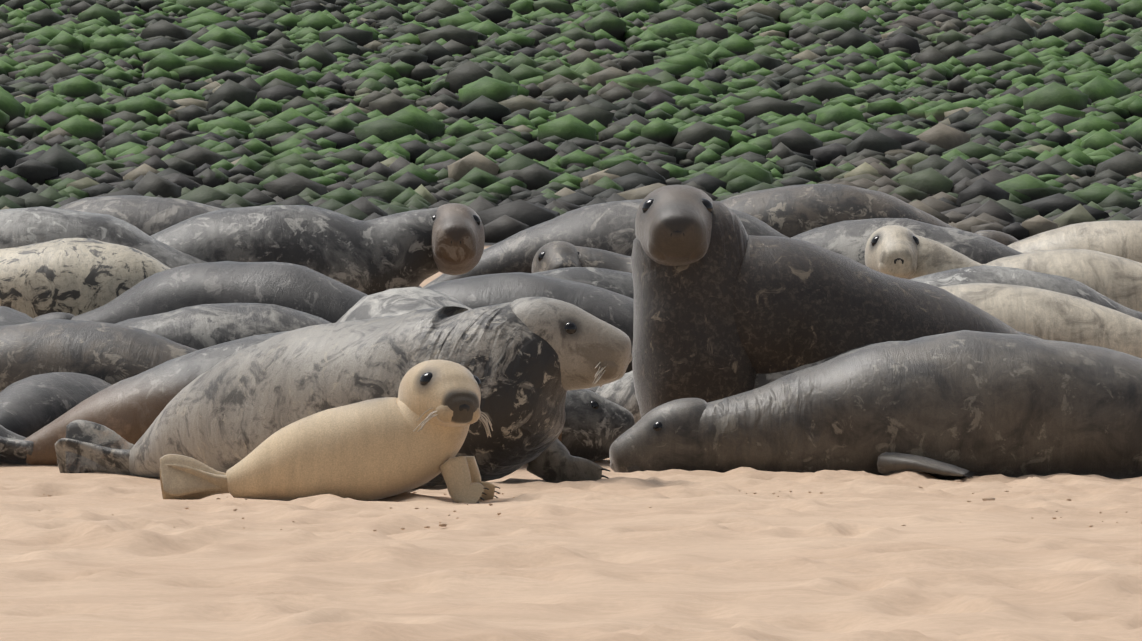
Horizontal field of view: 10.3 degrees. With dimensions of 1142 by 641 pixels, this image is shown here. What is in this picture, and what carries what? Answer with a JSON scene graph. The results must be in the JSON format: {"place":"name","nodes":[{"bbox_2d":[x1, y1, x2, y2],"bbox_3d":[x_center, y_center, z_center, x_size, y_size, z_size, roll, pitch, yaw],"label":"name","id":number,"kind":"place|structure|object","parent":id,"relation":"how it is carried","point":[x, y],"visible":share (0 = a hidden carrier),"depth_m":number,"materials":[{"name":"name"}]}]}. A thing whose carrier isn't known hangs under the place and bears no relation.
{"place":"outdoors","nodes":[
{"label":"outdoors","id":0,"kind":"place"},
{"bbox_2d":[0,71,1141,640],"bbox_3d":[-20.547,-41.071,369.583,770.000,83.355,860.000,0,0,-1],"label":"ground","id":1,"kind":"structure","parent":0,"point":[714,555],"depth_m":14.63,"materials":[{"name":"beige sand"}]},
{"bbox_2d":[0,306,36,325],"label":"seal","id":2,"kind":"object","parent":1,"relation":"on","point":[9,316],"depth_m":24.62,"materials":[{"name":"grey fur"}]},
{"bbox_2d":[0,372,111,437],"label":"seal","id":3,"kind":"object","parent":1,"relation":"on","point":[30,405],"visible":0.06,"depth_m":23.09,"materials":[{"name":"grey fur"}]},
{"bbox_2d":[0,238,170,317],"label":"seal","id":4,"kind":"object","parent":1,"relation":"on","point":[76,276],"depth_m":25.79,"materials":[{"name":"fur"}]},
{"bbox_2d":[0,319,196,391],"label":"seal","id":5,"kind":"object","parent":1,"relation":"on","point":[111,353],"visible":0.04,"depth_m":23.59,"materials":[{"name":"grey fur"}]},
{"bbox_2d":[0,206,205,267],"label":"seal","id":6,"kind":"object","parent":1,"relation":"on","point":[19,227],"visible":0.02,"depth_m":27.16,"materials":[{"name":"grey fur"}]},
{"bbox_2d":[33,261,366,323],"bbox_3d":[-1.235,0.001,25.294,2.168,0.479,0.811,0,0,17],"label":"seal","id":7,"kind":"object","parent":1,"relation":"on","point":[305,289],"depth_m":25.12,"materials":[{"name":"grey fur"}]},
{"bbox_2d":[115,303,330,349],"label":"seal","id":8,"kind":"object","parent":1,"relation":"on","point":[199,327],"visible":0.02,"depth_m":24.14,"materials":[{"name":"grey fur"}]},
{"bbox_2d":[57,195,421,287],"bbox_3d":[-1.820,-0.316,28.411,2.329,0.492,0.843,0,0,9],"label":"seal","id":9,"kind":"object","parent":1,"relation":"on","point":[149,215],"visible":0.1,"depth_m":28.23,"materials":[{"name":"grey fur"}]},
{"bbox_2d":[0,331,634,464],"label":"seal","id":10,"kind":"object","parent":1,"relation":"on","point":[595,426],"visible":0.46,"depth_m":22.73,"materials":[{"name":"brown fur"}]},
{"bbox_2d":[151,203,484,294],"bbox_3d":[-1.444,-0.256,27.632,2.141,0.513,0.872,0,0,-4],"label":"seal","id":11,"kind":"object","parent":1,"relation":"on","point":[414,248],"visible":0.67,"depth_m":27.44,"materials":[{"name":"grey fur"}]},
{"bbox_2d":[159,360,499,502],"bbox_3d":[-0.754,0.357,19.875,1.045,0.469,0.365,0,0,9],"label":"seal pup","id":12,"kind":"object","parent":1,"relation":"on","point":[413,435],"visible":0.96,"depth_m":19.73,"materials":[{"name":"fur"}]},
{"bbox_2d":[55,297,632,485],"bbox_3d":[-0.822,0.264,21.753,2.291,0.688,0.698,0,0,39],"label":"seal","id":13,"kind":"object","parent":1,"relation":"on","point":[528,362],"visible":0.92,"depth_m":21.28,"materials":[{"name":"fur"}]},
{"bbox_2d":[336,287,470,322],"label":"seal","id":14,"kind":"object","parent":1,"relation":"on","point":[395,302],"visible":0.02,"depth_m":24.48,"materials":[{"name":"fur"}]},
{"bbox_2d":[425,272,633,372],"bbox_3d":[-0.138,0.036,25.653,2.196,0.464,0.753,0,0,7],"label":"seal","id":15,"kind":"object","parent":1,"relation":"on","point":[615,309],"visible":0.02,"depth_m":25.48,"materials":[{"name":"grey fur"}]},
{"bbox_2d":[0,0,1141,242],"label":"boulders","id":16,"kind":"object","parent":1,"relation":"on","point":[1014,118],"visible":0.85,"depth_m":66.63,"materials":[{"name":"stone"}]},
{"bbox_2d":[532,241,631,272],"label":"seal","id":17,"kind":"object","parent":1,"relation":"on","point":[553,255],"visible":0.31,"depth_m":27.17,"materials":[{"name":"grey fur"}]},
{"bbox_2d":[533,267,633,298],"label":"seal","id":18,"kind":"object","parent":1,"relation":"on","point":[619,282],"visible":0.02,"depth_m":26.32,"materials":[{"name":"grey fur"}]},
{"bbox_2d":[38,480,1141,530],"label":"sand clods","id":19,"kind":"object","parent":1,"relation":"on","point":[490,504],"visible":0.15,"depth_m":19.29,"materials":[{"name":"beige sand"}]},
{"bbox_2d":[422,199,788,287],"bbox_3d":[0.261,-0.292,28.265,2.440,0.512,0.872,0,0,-3],"label":"seal","id":20,"kind":"object","parent":1,"relation":"on","point":[609,226],"visible":0.04,"depth_m":28.07,"materials":[{"name":"grey fur"}]},
{"bbox_2d":[587,344,870,422],"bbox_3d":[0.952,0.227,23.517,2.362,0.552,0.930,0,0,21],"label":"seal","id":21,"kind":"object","parent":1,"relation":"on","point":[620,391],"visible":0.04,"depth_m":23.58,"materials":[{"name":"fur"}]},
{"bbox_2d":[631,185,1022,417],"bbox_3d":[1.053,-0.027,23.541,1.714,0.948,0.640,0,0,-15],"label":"seal","id":22,"kind":"object","parent":1,"relation":"on","point":[726,305],"visible":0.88,"depth_m":23.20,"materials":[{"name":"grey fur"}]},
{"bbox_2d":[720,184,1018,245],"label":"seal","id":23,"kind":"object","parent":1,"relation":"on","point":[791,211],"visible":0.12,"depth_m":28.69,"materials":[{"name":"grey fur"}]},
{"bbox_2d":[609,330,1141,479],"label":"seal","id":24,"kind":"object","parent":1,"relation":"on","point":[956,405],"visible":0.83,"depth_m":22.21,"materials":[{"name":"fur"}]},
{"bbox_2d":[791,218,1023,265],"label":"seal","id":25,"kind":"object","parent":1,"relation":"on","point":[849,238],"depth_m":27.50,"materials":[{"name":"grey fur"}]},
{"bbox_2d":[865,225,1141,311],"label":"seal","id":26,"kind":"object","parent":1,"relation":"on","point":[899,251],"visible":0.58,"depth_m":26.74,"materials":[{"name":"beige fur"}]},
{"bbox_2d":[909,265,1141,319],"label":"seal","id":27,"kind":"object","parent":1,"relation":"on","point":[1006,275],"visible":0.04,"depth_m":26.07,"materials":[{"name":"grey fur"}]},
{"bbox_2d":[1018,331,1043,339],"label":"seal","id":28,"kind":"object","parent":1,"relation":"on","point":[1023,333],"depth_m":24.08,"materials":[{"name":"grey fur"}]},
{"bbox_2d":[939,283,1141,357],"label":"seal","id":29,"kind":"object","parent":1,"relation":"on","point":[1044,314],"depth_m":24.98,"materials":[{"name":"beige fur"}]},
{"bbox_2d":[1008,220,1141,262],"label":"seal","id":30,"kind":"object","parent":1,"relation":"on","point":[1120,238],"visible":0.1,"depth_m":27.73,"materials":[{"name":"beige fur"}]}
]}

